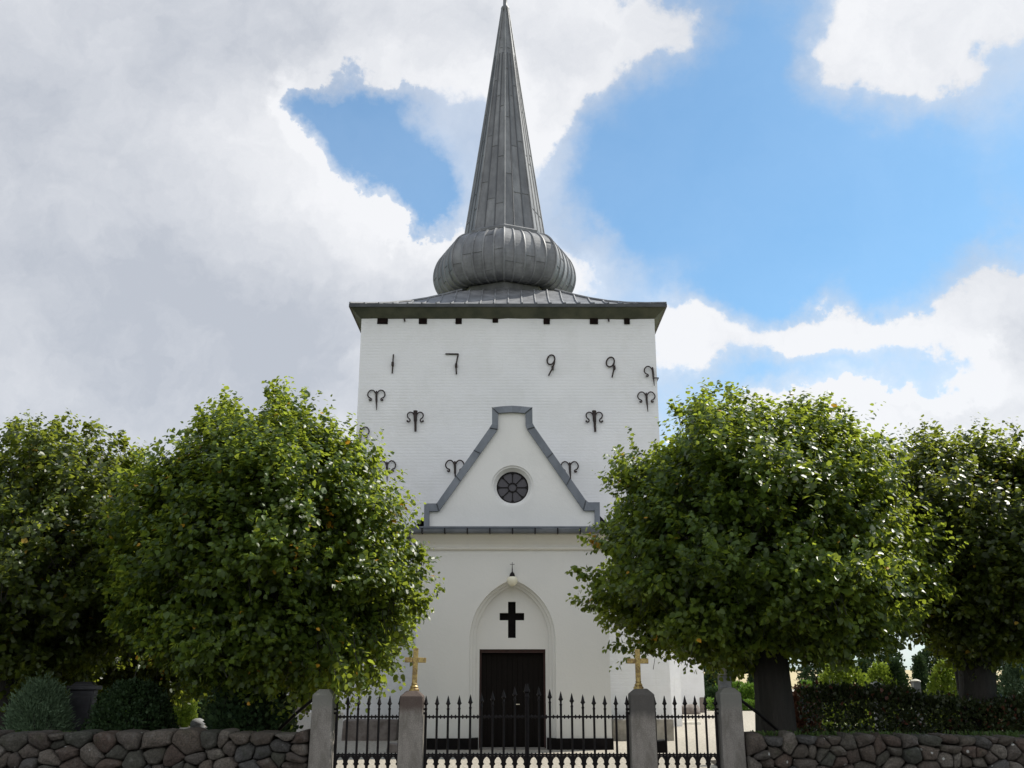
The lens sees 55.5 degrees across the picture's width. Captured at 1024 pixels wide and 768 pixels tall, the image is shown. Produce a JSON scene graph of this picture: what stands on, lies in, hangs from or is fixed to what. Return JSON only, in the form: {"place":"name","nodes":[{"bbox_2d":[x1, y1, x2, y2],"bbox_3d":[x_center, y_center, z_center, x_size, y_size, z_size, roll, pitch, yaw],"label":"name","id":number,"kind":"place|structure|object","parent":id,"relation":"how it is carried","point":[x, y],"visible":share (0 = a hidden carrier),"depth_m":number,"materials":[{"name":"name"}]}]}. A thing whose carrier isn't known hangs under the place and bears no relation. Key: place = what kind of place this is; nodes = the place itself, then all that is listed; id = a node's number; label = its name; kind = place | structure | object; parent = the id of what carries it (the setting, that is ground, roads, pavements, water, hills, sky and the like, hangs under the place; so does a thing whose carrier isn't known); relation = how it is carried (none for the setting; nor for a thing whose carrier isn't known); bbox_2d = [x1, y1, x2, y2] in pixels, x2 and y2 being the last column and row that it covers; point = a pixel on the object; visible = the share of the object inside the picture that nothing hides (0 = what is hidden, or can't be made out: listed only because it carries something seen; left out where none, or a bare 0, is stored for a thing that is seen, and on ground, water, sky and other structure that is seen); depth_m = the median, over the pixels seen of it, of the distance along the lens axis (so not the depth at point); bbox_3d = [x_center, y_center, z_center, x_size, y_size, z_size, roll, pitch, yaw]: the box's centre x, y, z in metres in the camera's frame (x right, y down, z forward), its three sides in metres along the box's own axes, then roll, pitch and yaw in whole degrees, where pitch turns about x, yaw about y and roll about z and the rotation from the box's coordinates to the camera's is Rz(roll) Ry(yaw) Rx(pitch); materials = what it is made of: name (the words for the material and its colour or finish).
{"place":"outdoors","nodes":[
{"label":"outdoors","id":0,"kind":"place"},
{"bbox_2d":[287,0,704,749],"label":"church","id":1,"kind":"structure","parent":0,"point":[507,384],"depth_m":25.60,"materials":[{"name":"paint"}]},
{"bbox_2d":[500,602,523,637],"bbox_3d":[-0.002,5.191,21.399,0.638,0.873,0.015,0,-16,0],"label":"cross window","id":2,"kind":"structure","parent":1,"relation":"in","point":[511,616],"depth_m":21.41,"materials":[{"name":"black glass"}]},
{"bbox_2d":[507,563,517,585],"bbox_3d":[0.006,4.137,21.162,0.227,0.515,0.227,-16,-23,43],"label":"wall lamp","id":3,"kind":"object","parent":1,"relation":"attached to","point":[512,579],"visible":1,"depth_m":21.05,"materials":[{"name":"beige glass"}]},
{"bbox_2d":[479,649,545,747],"bbox_3d":[0.010,6.753,20.948,1.430,2.046,0.160,0,-16,0],"label":"door","id":4,"kind":"structure","parent":1,"relation":"in","point":[500,669],"depth_m":21.00,"materials":[{"name":"brown wood"}]},
{"bbox_2d":[497,472,527,502],"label":"round window","id":5,"kind":"structure","parent":1,"relation":"in","point":[512,487],"depth_m":22.15,"materials":[{"name":"grey glass"}]},
{"bbox_2d":[0,0,1023,669],"label":"sky","id":6,"kind":"structure","parent":0,"point":[197,197],"materials":[{"name":"white"}]},
{"bbox_2d":[179,689,1002,767],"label":"gravel yard","id":7,"kind":"structure","parent":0,"point":[748,721],"depth_m":19.83,"materials":[{"name":"beige gravel"}]},
{"bbox_2d":[32,679,68,729],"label":"dark conifer","id":8,"kind":"object","parent":7,"relation":"on","point":[47,712],"visible":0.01,"depth_m":23.82,"materials":[{"name":"green plant"}]},
{"bbox_2d":[0,727,309,767],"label":"stone wall","id":9,"kind":"structure","parent":7,"relation":"on","point":[196,747],"depth_m":12.71,"materials":[{"name":"stone"}]},
{"bbox_2d":[171,691,200,727],"bbox_3d":[-9.828,9.524,28.431,1.314,1.184,1.364,0,-16,0],"label":"golden shrub","id":10,"kind":"object","parent":7,"relation":"on","point":[189,712],"visible":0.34,"depth_m":28.23,"materials":[{"name":"green plant"}]},
{"bbox_2d":[177,689,215,719],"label":"dark conifer","id":11,"kind":"object","parent":7,"relation":"on","point":[202,703],"visible":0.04,"depth_m":29.71,"materials":[{"name":"green plant"}]},
{"bbox_2d":[80,376,444,729],"bbox_3d":[-3.663,2.850,14.916,5.346,6.336,5.270,0,-16,0],"label":"linden tree","id":12,"kind":"object","parent":7,"relation":"on","point":[264,553],"visible":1,"depth_m":13.69,"materials":[{"name":"green plant"}]},
{"bbox_2d":[308,689,335,767],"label":"gate pillar","id":13,"kind":"structure","parent":7,"relation":"on","point":[321,743],"depth_m":12.88,"materials":[{"name":"stone"}]},
{"bbox_2d":[277,699,311,730],"bbox_3d":[-3.027,4.631,13.519,1.045,0.639,0.044,-13,-21,37],"label":"iron stay","id":14,"kind":"object","parent":13,"relation":"attached to","point":[284,724],"visible":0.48,"depth_m":13.50,"materials":[{"name":"black metal"}]},
{"bbox_2d":[341,718,397,740],"bbox_3d":[-3.352,8.246,23.187,1.320,0.498,0.587,0,-16,0],"label":"stone trough","id":15,"kind":"object","parent":7,"relation":"on","point":[362,733],"visible":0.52,"depth_m":22.93,"materials":[{"name":"grey stone"}]},
{"bbox_2d":[386,743,397,752],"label":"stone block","id":16,"kind":"structure","parent":7,"relation":"on","point":[393,747],"depth_m":19.54,"materials":[{"name":"grey stone"}]},
{"bbox_2d":[397,691,424,767],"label":"gate pillar","id":17,"kind":"structure","parent":7,"relation":"on","point":[411,735],"depth_m":12.88,"materials":[{"name":"grey stone"}]},
{"bbox_2d":[333,696,399,767],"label":"gate","id":18,"kind":"structure","parent":17,"relation":"attached to","point":[366,757],"depth_m":12.98,"materials":[{"name":"black metal"}]},
{"bbox_2d":[405,648,425,690],"bbox_3d":[-1.319,3.889,13.241,0.290,0.565,0.136,1,-16,0],"label":"gilded cross","id":19,"kind":"object","parent":17,"relation":"on","point":[415,660],"visible":0.99,"depth_m":13.24,"materials":[{"name":"gold metal"}]},
{"bbox_2d":[423,684,526,767],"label":"gate","id":20,"kind":"structure","parent":17,"relation":"attached to","point":[469,757],"depth_m":12.99,"materials":[{"name":"black metal"}]},
{"bbox_2d":[15,729,1023,738],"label":"grass","id":21,"kind":"structure","parent":7,"relation":"on","point":[1007,733],"depth_m":13.16,"materials":[{"name":"green plant"}]},
{"bbox_2d":[611,719,673,740],"bbox_3d":[3.085,8.239,23.173,1.492,0.518,0.627,0,-16,0],"label":"stone trough","id":22,"kind":"object","parent":7,"relation":"on","point":[660,729],"visible":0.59,"depth_m":22.89,"materials":[{"name":"grey stone"}]},
{"bbox_2d":[628,689,657,767],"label":"gate pillar","id":23,"kind":"structure","parent":7,"relation":"on","point":[642,736],"depth_m":12.88,"materials":[{"name":"stone"}]},
{"bbox_2d":[527,684,629,767],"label":"gate","id":24,"kind":"structure","parent":23,"relation":"attached to","point":[572,757],"depth_m":12.98,"materials":[{"name":"black metal"}]},
{"bbox_2d":[627,649,647,688],"bbox_3d":[1.714,3.882,13.243,0.290,0.525,0.136,0,-16,0],"label":"gilded cross","id":25,"kind":"object","parent":23,"relation":"on","point":[637,660],"visible":1,"depth_m":13.24,"materials":[{"name":"gold metal"}]},
{"bbox_2d":[682,704,700,713],"bbox_3d":[6.707,12.289,36.623,0.755,0.438,0.582,0,-16,0],"label":"boulder","id":26,"kind":"object","parent":7,"relation":"on","point":[690,708],"visible":0.47,"depth_m":36.42,"materials":[{"name":"grey stone"}]},
{"bbox_2d":[705,686,717,708],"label":"round bush","id":27,"kind":"object","parent":7,"relation":"on","point":[710,691],"visible":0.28,"depth_m":41.25,"materials":[{"name":"green plant"}]},
{"bbox_2d":[704,670,719,690],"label":"yew bush","id":28,"kind":"object","parent":7,"relation":"on","point":[708,683],"visible":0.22,"depth_m":43.78,"materials":[{"name":"green plant"}]},
{"bbox_2d":[717,668,731,689],"bbox_3d":[3.175,5.033,14.364,0.300,1.696,0.268,0,-16,0],"label":"gravestone","id":29,"kind":"object","parent":7,"relation":"on","point":[725,683],"visible":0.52,"depth_m":14.46,"materials":[{"name":"grey stone"}]},
{"bbox_2d":[706,697,754,710],"bbox_3d":[10.318,13.120,39.864,4.755,0.824,0.992,0,-16,0],"label":"box hedge","id":30,"kind":"object","parent":7,"relation":"on","point":[710,701],"visible":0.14,"depth_m":39.57,"materials":[{"name":"green plant"}]},
{"bbox_2d":[716,688,746,767],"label":"gate pillar","id":31,"kind":"structure","parent":7,"relation":"on","point":[731,733],"depth_m":12.89,"materials":[{"name":"stone"}]},
{"bbox_2d":[654,696,719,767],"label":"gate","id":32,"kind":"structure","parent":31,"relation":"attached to","point":[687,757],"depth_m":12.98,"materials":[{"name":"black metal"}]},
{"bbox_2d":[742,700,778,730],"bbox_3d":[3.417,4.604,13.527,1.078,0.602,0.044,12,-20,-36],"label":"iron stay","id":33,"kind":"object","parent":31,"relation":"attached to","point":[759,714],"visible":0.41,"depth_m":13.54,"materials":[{"name":"black metal"}]},
{"bbox_2d":[731,680,743,689],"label":"leafy shrub","id":34,"kind":"object","parent":7,"relation":"on","point":[735,684],"visible":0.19,"depth_m":43.70,"materials":[{"name":"green plant"}]},
{"bbox_2d":[737,681,754,699],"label":"leafy shrub","id":35,"kind":"object","parent":7,"relation":"on","point":[745,690],"visible":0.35,"depth_m":42.61,"materials":[{"name":"green plant"}]},
{"bbox_2d":[746,675,753,683],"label":"dark conifer","id":36,"kind":"object","parent":7,"relation":"on","point":[750,679],"visible":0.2,"depth_m":57.28,"materials":[{"name":"green plant"}]},
{"bbox_2d":[565,377,968,733],"bbox_3d":[3.768,2.962,15.021,5.917,6.182,5.914,0,-16,0],"label":"linden tree","id":37,"kind":"object","parent":7,"relation":"on","point":[758,547],"visible":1,"depth_m":13.65,"materials":[{"name":"green plant"}]},
{"bbox_2d":[798,679,812,685],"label":"leafy shrub","id":38,"kind":"object","parent":7,"relation":"on","point":[809,682],"visible":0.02,"depth_m":24.74,"materials":[{"name":"green plant"}]},
{"bbox_2d":[795,663,825,683],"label":"dark conifer","id":39,"kind":"object","parent":7,"relation":"on","point":[806,676],"visible":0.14,"depth_m":36.21,"materials":[{"name":"green plant"}]},
{"bbox_2d":[817,664,874,731],"bbox_3d":[7.167,6.880,20.941,1.398,1.913,1.393,11,-20,-34],"label":"golden shrub","id":40,"kind":"object","parent":7,"relation":"on","point":[850,676],"visible":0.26,"depth_m":20.76,"materials":[{"name":"green plant"}]},
{"bbox_2d":[855,657,869,675],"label":"dark conifer","id":41,"kind":"object","parent":7,"relation":"on","point":[864,666],"visible":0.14,"depth_m":25.85,"materials":[{"name":"green plant"}]},
{"bbox_2d":[865,660,900,731],"bbox_3d":[8.698,7.443,22.841,1.005,1.917,0.967,0,-16,0],"label":"golden shrub","id":42,"kind":"object","parent":7,"relation":"on","point":[879,670],"visible":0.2,"depth_m":22.85,"materials":[{"name":"green plant"}]},
{"bbox_2d":[857,647,909,708],"bbox_3d":[13.801,10.861,36.389,1.972,3.155,1.895,0,-16,0],"label":"dark conifer","id":43,"kind":"object","parent":7,"relation":"on","point":[892,655],"visible":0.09,"depth_m":36.17,"materials":[{"name":"green plant"}]},
{"bbox_2d":[744,730,1023,767],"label":"stone wall","id":44,"kind":"structure","parent":7,"relation":"on","point":[785,749],"depth_m":12.71,"materials":[{"name":"stone"}]},
{"bbox_2d":[886,657,912,726],"bbox_3d":[9.069,7.417,22.838,0.733,1.961,0.736,9,-19,-27],"label":"dark conifer","id":45,"kind":"object","parent":7,"relation":"on","point":[895,665],"visible":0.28,"depth_m":22.88,"materials":[{"name":"green plant"}]},
{"bbox_2d":[910,679,924,723],"bbox_3d":[8.131,6.630,19.419,0.200,1.422,0.200,0,-16,0],"label":"gravestone","id":46,"kind":"object","parent":7,"relation":"on","point":[915,684],"visible":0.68,"depth_m":19.52,"materials":[{"name":"grey stone"}]},
{"bbox_2d":[910,653,931,730],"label":"dark conifer","id":47,"kind":"object","parent":7,"relation":"on","point":[919,669],"visible":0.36,"depth_m":23.89,"materials":[{"name":"green plant"}]},
{"bbox_2d":[910,646,956,711],"bbox_3d":[15.162,10.479,34.383,2.067,2.646,1.984,0,-16,0],"label":"dark conifer","id":48,"kind":"object","parent":7,"relation":"on","point":[925,654],"visible":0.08,"depth_m":34.30,"materials":[{"name":"green plant"}]},
{"bbox_2d":[923,658,959,733],"bbox_3d":[9.446,6.818,20.865,1.209,1.998,1.217,0,-16,0],"label":"golden shrub","id":49,"kind":"object","parent":7,"relation":"on","point":[943,682],"visible":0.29,"depth_m":20.89,"materials":[{"name":"green plant"}]},
{"bbox_2d":[951,665,1021,719],"bbox_3d":[15.950,9.858,32.564,2.652,2.796,2.642,13,-21,-38],"label":"dark conifer","id":50,"kind":"object","parent":7,"relation":"on","point":[997,676],"visible":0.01,"depth_m":31.73,"materials":[{"name":"green plant"}]},
{"bbox_2d":[996,661,1023,726],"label":"juniper bush","id":51,"kind":"object","parent":7,"relation":"on","point":[1015,681],"visible":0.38,"depth_m":20.93,"materials":[{"name":"green plant"}]},
{"label":"planting bed","id":52,"kind":"structure","parent":7,"relation":"on","visible":0},
{"bbox_2d":[792,681,821,733],"bbox_3d":[5.421,6.234,17.950,0.773,1.449,0.768,14,-22,-40],"label":"red shrub","id":53,"kind":"object","parent":52,"relation":"on","point":[801,722],"visible":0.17,"depth_m":17.85,"materials":[{"name":"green plant"}]},
{"bbox_2d":[871,681,883,730],"bbox_3d":[6.970,6.366,18.454,0.200,1.383,0.200,0,-16,0],"label":"gravestone","id":54,"kind":"object","parent":52,"relation":"on","point":[876,718],"visible":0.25,"depth_m":18.46,"materials":[{"name":"grey stone"}]},
{"bbox_2d":[794,678,1023,734],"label":"beech hedge","id":55,"kind":"object","parent":52,"relation":"on","point":[949,705],"visible":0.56,"depth_m":14.89,"materials":[{"name":"green plant"}]},
{"bbox_2d":[891,480,958,694],"bbox_3d":[8.135,4.466,19.079,4.041,5.582,4.073,0,-16,0],"label":"linden tree","id":56,"kind":"object","parent":52,"relation":"on","point":[956,677],"depth_m":18.62,"materials":[{"name":"green plant"}]},
{"bbox_2d":[877,412,1023,730],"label":"linden tree","id":57,"kind":"object","parent":52,"relation":"on","point":[978,639],"visible":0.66,"depth_m":15.21,"materials":[{"name":"green plant"}]},
{"bbox_2d":[657,739,664,752],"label":"box","id":58,"kind":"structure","parent":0,"point":[661,745],"depth_m":19.56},
{"bbox_2d":[682,722,700,724],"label":"stone slab","id":59,"kind":"structure","parent":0,"point":[691,723],"depth_m":29.60,"materials":[{"name":"white stone"}]},
{"bbox_2d":[704,670,1001,686],"bbox_3d":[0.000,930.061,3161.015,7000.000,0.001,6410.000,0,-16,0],"label":"field","id":60,"kind":"structure","parent":0,"point":[793,675],"depth_m":245.89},
{"label":"grass strip","id":61,"kind":"structure","parent":0,"visible":0},
{"bbox_2d":[0,672,80,731],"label":"juniper bush","id":62,"kind":"object","parent":61,"relation":"on","point":[51,692],"visible":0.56,"depth_m":14.07,"materials":[{"name":"green plant"}]},
{"bbox_2d":[0,408,150,729],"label":"linden tree","id":63,"kind":"object","parent":61,"relation":"on","point":[50,504],"visible":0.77,"depth_m":15.05,"materials":[{"name":"green plant"}]},
{"bbox_2d":[65,682,102,731],"bbox_3d":[-6.544,5.262,14.713,0.501,1.454,0.278,0,-16,0],"label":"gravestone","id":64,"kind":"object","parent":61,"relation":"on","point":[83,696],"visible":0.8,"depth_m":14.75,"materials":[{"name":"grey stone"}]},
{"bbox_2d":[43,546,212,724],"bbox_3d":[-7.463,4.523,19.018,5.462,5.438,5.094,0,-16,0],"label":"linden tree","id":65,"kind":"object","parent":61,"relation":"on","point":[174,691],"visible":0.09,"depth_m":17.86,"materials":[{"name":"green plant"}]},
{"bbox_2d":[80,674,179,730],"bbox_3d":[-5.589,5.107,14.334,1.388,1.606,1.435,-14,-21,39],"label":"round bush","id":66,"kind":"object","parent":61,"relation":"on","point":[141,701],"visible":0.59,"depth_m":14.17,"materials":[{"name":"green plant"}]},
{"bbox_2d":[190,718,204,727],"bbox_3d":[-5.193,5.938,15.974,0.236,0.848,0.236,0,-16,0],"label":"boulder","id":67,"kind":"object","parent":61,"relation":"on","point":[197,722],"visible":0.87,"depth_m":15.99,"materials":[{"name":"grey stone"}]},
{"bbox_2d":[203,679,303,731],"bbox_3d":[-3.834,5.010,14.052,1.510,1.685,1.444,0,-16,0],"label":"leafy shrub","id":68,"kind":"object","parent":61,"relation":"on","point":[227,715],"visible":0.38,"depth_m":13.78,"materials":[{"name":"green plant"}]}
]}

